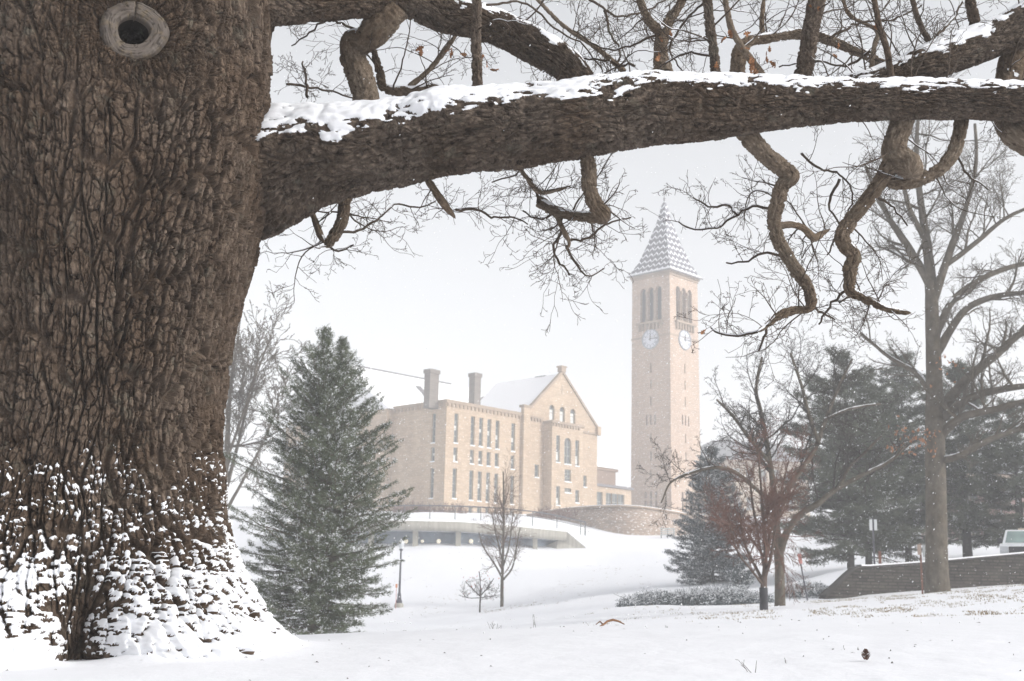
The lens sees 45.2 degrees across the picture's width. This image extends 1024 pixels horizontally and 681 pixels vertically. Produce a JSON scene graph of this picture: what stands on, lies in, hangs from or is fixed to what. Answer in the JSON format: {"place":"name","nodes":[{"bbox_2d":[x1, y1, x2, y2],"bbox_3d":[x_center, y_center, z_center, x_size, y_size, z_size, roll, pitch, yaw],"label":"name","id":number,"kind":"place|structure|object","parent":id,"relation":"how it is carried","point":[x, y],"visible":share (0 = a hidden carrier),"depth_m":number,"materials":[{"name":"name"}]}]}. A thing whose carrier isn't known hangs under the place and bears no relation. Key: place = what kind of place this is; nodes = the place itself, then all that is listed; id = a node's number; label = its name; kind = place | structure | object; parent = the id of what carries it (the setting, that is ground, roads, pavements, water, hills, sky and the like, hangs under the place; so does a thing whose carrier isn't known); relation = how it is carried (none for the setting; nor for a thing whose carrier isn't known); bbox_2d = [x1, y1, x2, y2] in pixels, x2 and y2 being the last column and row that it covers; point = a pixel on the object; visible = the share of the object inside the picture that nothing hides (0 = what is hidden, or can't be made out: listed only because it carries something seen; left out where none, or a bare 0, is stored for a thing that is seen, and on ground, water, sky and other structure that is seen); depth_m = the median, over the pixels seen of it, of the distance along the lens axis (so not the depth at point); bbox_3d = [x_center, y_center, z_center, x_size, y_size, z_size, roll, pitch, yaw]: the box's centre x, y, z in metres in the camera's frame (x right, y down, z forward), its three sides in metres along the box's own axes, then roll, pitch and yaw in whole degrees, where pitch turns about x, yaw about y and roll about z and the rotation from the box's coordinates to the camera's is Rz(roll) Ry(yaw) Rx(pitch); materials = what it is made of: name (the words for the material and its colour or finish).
{"place":"outdoors","nodes":[
{"label":"outdoors","id":0,"kind":"place"},
{"bbox_2d":[0,506,1023,680],"bbox_3d":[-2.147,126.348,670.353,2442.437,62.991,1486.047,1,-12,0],"label":"ground","id":1,"kind":"structure","parent":0,"point":[574,648],"depth_m":9.76,"materials":[{"name":"white snow"}]},
{"bbox_2d":[223,281,321,513],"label":"lawn tree","id":2,"kind":"object","parent":1,"relation":"on","point":[244,399],"visible":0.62,"depth_m":72.07,"materials":[{"name":"grey plant"}]},
{"bbox_2d":[223,321,419,634],"bbox_3d":[-5.627,4.149,35.970,5.945,9.636,5.591,1,-12,0],"label":"fir tree","id":3,"kind":"object","parent":1,"relation":"on","point":[325,442],"visible":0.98,"depth_m":35.31,"materials":[{"name":"green plant"}]},
{"bbox_2d":[394,538,404,607],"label":"street lamp","id":4,"kind":"object","parent":1,"relation":"on","point":[399,604],"visible":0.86,"depth_m":75.43,"materials":[{"name":"metal"}]},
{"bbox_2d":[390,497,472,513],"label":"bush","id":5,"kind":"object","parent":1,"relation":"on","point":[396,509],"visible":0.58,"depth_m":138.52,"materials":[{"name":"red plant"}]},
{"bbox_2d":[287,518,585,548],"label":"curved lounge","id":6,"kind":"object","parent":1,"relation":"on","point":[456,532],"visible":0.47,"depth_m":111.76,"materials":[{"name":"concrete"}]},
{"bbox_2d":[282,365,633,513],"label":"library","id":7,"kind":"structure","parent":1,"relation":"on","point":[474,416],"depth_m":165.92,"materials":[{"name":"stone"}]},
{"bbox_2d":[428,468,433,498],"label":"window","id":8,"kind":"structure","parent":7,"relation":"in","point":[432,469],"depth_m":157.59,"materials":[{"name":"grey glass"}]},
{"bbox_2d":[430,447,434,461],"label":"window","id":9,"kind":"structure","parent":7,"relation":"in","point":[433,449],"depth_m":158.33,"materials":[{"name":"grey glass"}]},
{"bbox_2d":[430,414,435,443],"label":"window","id":10,"kind":"structure","parent":7,"relation":"in","point":[434,415],"depth_m":159.06,"materials":[{"name":"grey glass"}]},
{"bbox_2d":[452,468,456,499],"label":"window","id":11,"kind":"structure","parent":7,"relation":"in","point":[454,470],"depth_m":157.13,"materials":[{"name":"grey glass"}]},
{"bbox_2d":[453,414,457,443],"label":"window","id":12,"kind":"structure","parent":7,"relation":"in","point":[455,415],"depth_m":158.64,"materials":[{"name":"grey glass"}]},
{"bbox_2d":[453,447,457,462],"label":"window","id":13,"kind":"structure","parent":7,"relation":"in","point":[454,449],"depth_m":157.90,"materials":[{"name":"grey glass"}]},
{"bbox_2d":[468,470,472,500],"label":"window","id":14,"kind":"structure","parent":7,"relation":"in","point":[470,473],"depth_m":159.26,"materials":[{"name":"grey glass"}]},
{"bbox_2d":[470,450,473,464],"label":"window","id":15,"kind":"structure","parent":7,"relation":"in","point":[471,451],"depth_m":160.04,"materials":[{"name":"grey glass"}]},
{"bbox_2d":[470,416,474,445],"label":"window","id":16,"kind":"structure","parent":7,"relation":"in","point":[472,418],"depth_m":160.82,"materials":[{"name":"grey glass"}]},
{"bbox_2d":[477,471,481,501],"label":"window","id":17,"kind":"structure","parent":7,"relation":"in","point":[479,473],"depth_m":160.35,"materials":[{"name":"grey glass"}]},
{"bbox_2d":[478,418,482,447],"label":"window","id":18,"kind":"structure","parent":7,"relation":"in","point":[480,419],"depth_m":161.84,"materials":[{"name":"grey glass"}]},
{"bbox_2d":[478,451,482,465],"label":"window","id":19,"kind":"structure","parent":7,"relation":"in","point":[479,453],"depth_m":161.09,"materials":[{"name":"grey glass"}]},
{"bbox_2d":[485,472,489,502],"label":"window","id":20,"kind":"structure","parent":7,"relation":"in","point":[487,474],"depth_m":161.47,"materials":[{"name":"grey glass"}]},
{"bbox_2d":[486,452,490,466],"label":"window","id":21,"kind":"structure","parent":7,"relation":"in","point":[488,453],"depth_m":162.20,"materials":[{"name":"grey glass"}]},
{"bbox_2d":[487,419,490,448],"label":"window","id":22,"kind":"structure","parent":7,"relation":"in","point":[488,424],"depth_m":162.87,"materials":[{"name":"grey glass"}]},
{"bbox_2d":[494,474,496,503],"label":"window","id":23,"kind":"structure","parent":7,"relation":"in","point":[495,482],"depth_m":162.60,"materials":[{"name":"grey glass"}]},
{"bbox_2d":[494,453,498,467],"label":"window","id":24,"kind":"structure","parent":7,"relation":"in","point":[496,455],"depth_m":163.31,"materials":[{"name":"grey glass"}]},
{"bbox_2d":[495,421,499,449],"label":"window","id":25,"kind":"structure","parent":7,"relation":"in","point":[496,434],"depth_m":163.91,"materials":[{"name":"grey glass"}]},
{"bbox_2d":[510,476,513,504],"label":"window","id":26,"kind":"structure","parent":7,"relation":"in","point":[511,486],"depth_m":164.67,"materials":[{"name":"grey glass"}]},
{"bbox_2d":[511,423,514,451],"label":"window","id":27,"kind":"structure","parent":7,"relation":"in","point":[512,427],"depth_m":166.13,"materials":[{"name":"grey glass"}]},
{"bbox_2d":[534,465,538,477],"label":"window","id":28,"kind":"structure","parent":7,"relation":"in","point":[536,466],"depth_m":168.70,"materials":[{"name":"grey glass"}]},
{"bbox_2d":[549,405,552,419],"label":"window","id":29,"kind":"structure","parent":7,"relation":"in","point":[550,408],"depth_m":172.58,"materials":[{"name":"grey glass"}]},
{"bbox_2d":[556,435,560,462],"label":"window","id":30,"kind":"structure","parent":7,"relation":"in","point":[557,437],"depth_m":170.05,"materials":[{"name":"grey glass"}]},
{"bbox_2d":[556,486,560,505],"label":"window","id":31,"kind":"structure","parent":7,"relation":"in","point":[557,487],"depth_m":168.76,"materials":[{"name":"grey glass"}]},
{"bbox_2d":[560,407,563,421],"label":"window","id":32,"kind":"structure","parent":7,"relation":"in","point":[561,410],"depth_m":174.18,"materials":[{"name":"grey glass"}]},
{"bbox_2d":[564,438,571,464],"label":"window","id":33,"kind":"structure","parent":7,"relation":"in","point":[567,443],"depth_m":171.44,"materials":[{"name":"grey glass"}]},
{"bbox_2d":[564,469,571,482],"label":"window","id":34,"kind":"structure","parent":7,"relation":"in","point":[567,472],"depth_m":170.77,"materials":[{"name":"grey glass"}]},
{"bbox_2d":[570,409,573,423],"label":"window","id":35,"kind":"structure","parent":7,"relation":"in","point":[571,412],"depth_m":175.72,"materials":[{"name":"grey glass"}]},
{"bbox_2d":[575,440,579,466],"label":"window","id":36,"kind":"structure","parent":7,"relation":"in","point":[576,442],"depth_m":172.83,"materials":[{"name":"grey glass"}]},
{"bbox_2d":[575,490,579,503],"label":"window","id":37,"kind":"structure","parent":7,"relation":"in","point":[576,491],"depth_m":171.61,"materials":[{"name":"grey glass"}]},
{"bbox_2d":[583,476,586,487],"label":"window","id":38,"kind":"structure","parent":7,"relation":"in","point":[584,477],"depth_m":175.72,"materials":[{"name":"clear glass"}]},
{"bbox_2d":[597,492,601,504],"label":"window","id":39,"kind":"structure","parent":7,"relation":"in","point":[599,494],"depth_m":182.37,"materials":[{"name":"grey glass"}]},
{"bbox_2d":[606,493,610,504],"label":"window","id":40,"kind":"structure","parent":7,"relation":"in","point":[608,495],"depth_m":183.86,"materials":[{"name":"grey glass"}]},
{"bbox_2d":[612,494,616,504],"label":"window","id":41,"kind":"structure","parent":7,"relation":"in","point":[614,496],"depth_m":184.88,"materials":[{"name":"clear glass"}]},
{"bbox_2d":[618,494,622,504],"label":"window","id":42,"kind":"structure","parent":7,"relation":"in","point":[620,497],"depth_m":185.87,"materials":[{"name":"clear glass"}]},
{"bbox_2d":[366,505,585,535],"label":"terrace railing","id":43,"kind":"object","parent":1,"relation":"on","point":[455,506],"visible":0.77,"depth_m":128.16,"materials":[{"name":"metal"}]},
{"bbox_2d":[459,571,502,611],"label":"sapling","id":44,"kind":"object","parent":1,"relation":"on","point":[480,592],"visible":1,"depth_m":66.73,"materials":[{"name":"brown plant"}]},
{"bbox_2d":[473,449,536,606],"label":"street tree","id":45,"kind":"object","parent":1,"relation":"on","point":[502,561],"visible":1,"depth_m":75.17,"materials":[{"name":"grey plant"}]},
{"bbox_2d":[0,0,1023,670],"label":"oak tree","id":46,"kind":"object","parent":1,"relation":"on","point":[166,166],"visible":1,"depth_m":8.90,"materials":[{"name":"brown plant"}]},
{"bbox_2d":[7,617,1020,678],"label":"litter","id":47,"kind":"object","parent":1,"relation":"on","point":[686,639],"visible":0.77,"depth_m":8.58,"materials":[{"name":"brown"}]},
{"bbox_2d":[534,504,579,520],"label":"bush","id":48,"kind":"object","parent":1,"relation":"on","point":[560,514],"visible":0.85,"depth_m":136.86,"materials":[{"name":"red plant"}]},
{"bbox_2d":[596,619,623,625],"bbox_3d":[0.941,2.748,11.960,0.075,0.082,0.580,-6,-14,29],"label":"fallen stick","id":49,"kind":"object","parent":1,"relation":"on","point":[607,621],"visible":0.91,"depth_m":11.90,"materials":[{"name":"brown wood"}]},
{"bbox_2d":[526,505,705,535],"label":"retaining wall","id":50,"kind":"structure","parent":1,"relation":"on","point":[618,520],"depth_m":136.11,"materials":[{"name":"stone"}]},
{"bbox_2d":[627,192,702,513],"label":"clock tower","id":51,"kind":"structure","parent":1,"relation":"on","point":[654,344],"depth_m":199.16,"materials":[{"name":"stone"}]},
{"bbox_2d":[660,528,674,537],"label":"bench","id":52,"kind":"object","parent":1,"relation":"on","point":[667,532],"visible":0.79,"depth_m":132.67,"materials":[{"name":"wood"}]},
{"bbox_2d":[615,583,774,606],"bbox_3d":[7.282,10.187,48.955,6.435,1.265,4.590,1,-12,0],"label":"juniper bed","id":53,"kind":"object","parent":1,"relation":"on","point":[702,596],"visible":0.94,"depth_m":48.47,"materials":[{"name":"green plant"}]},
{"bbox_2d":[663,443,756,584],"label":"spruce tree","id":54,"kind":"object","parent":1,"relation":"on","point":[704,567],"visible":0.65,"depth_m":70.79,"materials":[{"name":"green plant"}]},
{"bbox_2d":[722,553,754,589],"bbox_3d":[10.526,10.808,57.031,1.668,2.085,1.571,1,-12,0],"label":"dwarf spruce","id":55,"kind":"object","parent":1,"relation":"on","point":[736,569],"visible":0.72,"depth_m":56.85,"materials":[{"name":"green plant"}]},
{"bbox_2d":[700,440,810,516],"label":"hall","id":56,"kind":"structure","parent":1,"relation":"on","point":[725,451],"depth_m":226.53,"materials":[{"name":"beige stone"}]},
{"bbox_2d":[746,497,751,509],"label":"window","id":57,"kind":"structure","parent":56,"relation":"in","point":[750,506],"depth_m":225.19,"materials":[{"name":"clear glass"}]},
{"bbox_2d":[761,469,765,481],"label":"window","id":58,"kind":"structure","parent":56,"relation":"in","point":[762,473],"depth_m":226.63,"materials":[{"name":"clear glass"}]},
{"bbox_2d":[695,410,824,609],"bbox_3d":[7.379,5.101,35.973,4.167,5.750,4.577,1,-12,0],"label":"red stemmed tree","id":59,"kind":"object","parent":1,"relation":"on","point":[764,529],"visible":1,"depth_m":36.10,"materials":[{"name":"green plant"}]},
{"bbox_2d":[637,316,917,605],"bbox_3d":[8.822,3.899,41.324,9.720,10.054,4.653,1,-12,0],"label":"spreading tree","id":60,"kind":"object","parent":1,"relation":"on","point":[780,592],"visible":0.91,"depth_m":41.10,"materials":[{"name":"brown plant"}]},
{"bbox_2d":[796,546,807,600],"bbox_3d":[11.423,9.322,48.151,0.133,2.529,0.069,-8,-12,-2],"label":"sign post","id":61,"kind":"object","parent":1,"relation":"on","point":[798,552],"visible":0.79,"depth_m":48.24,"materials":[{"name":"metal"}]},
{"bbox_2d":[785,578,838,598],"bbox_3d":[12.246,10.354,50.986,2.637,1.098,3.431,1,-12,0],"label":"juniper bed","id":62,"kind":"object","parent":1,"relation":"on","point":[816,590],"visible":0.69,"depth_m":50.58,"materials":[{"name":"green plant"}]},
{"bbox_2d":[766,343,925,568],"bbox_3d":[17.129,6.151,62.167,8.741,12.112,8.917,1,-12,0],"label":"pine tree","id":63,"kind":"object","parent":1,"relation":"on","point":[825,473],"visible":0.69,"depth_m":60.90,"materials":[{"name":"green plant"}]},
{"bbox_2d":[862,649,869,659],"bbox_3d":[2.069,1.835,7.184,0.057,0.069,0.057,1,-12,0],"label":"pine cone","id":64,"kind":"object","parent":1,"relation":"on","point":[865,652],"visible":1,"depth_m":7.18,"materials":[{"name":"brown plant"}]},
{"bbox_2d":[790,364,947,564],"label":"pine tree","id":65,"kind":"object","parent":1,"relation":"on","point":[902,493],"visible":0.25,"depth_m":65.01,"materials":[{"name":"green plant"}]},
{"bbox_2d":[869,518,876,563],"bbox_3d":[15.856,9.191,53.824,0.334,2.823,0.088,1,-12,0],"label":"sign post","id":66,"kind":"object","parent":1,"relation":"on","point":[872,524],"visible":0.86,"depth_m":53.99,"materials":[{"name":"metal"}]},
{"bbox_2d":[878,551,881,563],"bbox_3d":[16.238,9.902,54.200,0.115,1.202,0.092,1,-12,0],"label":"bollard","id":67,"kind":"object","parent":1,"relation":"on","point":[879,558],"visible":0.43,"depth_m":54.24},
{"bbox_2d":[814,348,981,561],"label":"pine tree","id":68,"kind":"object","parent":1,"relation":"on","point":[898,385],"visible":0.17,"depth_m":69.67,"materials":[{"name":"green plant"}]},
{"bbox_2d":[818,552,1023,598],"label":"stone wall","id":69,"kind":"structure","parent":1,"relation":"on","point":[984,570],"depth_m":50.97,"materials":[{"name":"grey stone"}]},
{"bbox_2d":[917,543,924,593],"bbox_3d":[16.423,9.379,49.184,0.312,2.480,0.080,1,-12,0],"label":"sign post","id":70,"kind":"object","parent":1,"relation":"on","point":[919,551],"visible":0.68,"depth_m":49.31,"materials":[{"name":"grey metal"}]},
{"bbox_2d":[830,46,1023,593],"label":"shade tree","id":71,"kind":"object","parent":1,"relation":"on","point":[940,407],"visible":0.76,"depth_m":49.32,"materials":[{"name":"grey plant"}]},
{"bbox_2d":[890,357,1022,556],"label":"pine tree","id":72,"kind":"object","parent":1,"relation":"on","point":[964,523],"visible":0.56,"depth_m":63.03,"materials":[{"name":"green plant"}]},
{"bbox_2d":[918,457,1023,539],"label":"brick house","id":73,"kind":"structure","parent":1,"relation":"on","point":[1013,502],"depth_m":119.32,"materials":[{"name":"red brick"}]},
{"bbox_2d":[946,398,1023,549],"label":"pine tree","id":74,"kind":"object","parent":1,"relation":"on","point":[1016,482],"visible":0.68,"depth_m":61.75,"materials":[{"name":"green plant"}]},
{"bbox_2d":[997,528,1023,553],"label":"pickup truck","id":75,"kind":"object","parent":1,"relation":"on","point":[1010,545],"visible":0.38,"depth_m":56.45,"materials":[{"name":"white paint"}]},
{"bbox_2d":[223,0,1023,518],"label":"sky","id":76,"kind":"structure","parent":0,"point":[405,317],"materials":[{"name":"white"}]},
{"bbox_2d":[233,4,1022,633],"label":"snowflakes","id":77,"kind":"object","parent":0,"point":[683,404],"visible":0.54,"depth_m":14.96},
{"bbox_2d":[394,552,1023,625],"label":"grass","id":78,"kind":"structure","parent":0,"point":[982,612],"depth_m":30.34,"materials":[{"name":"plant"}]}
]}

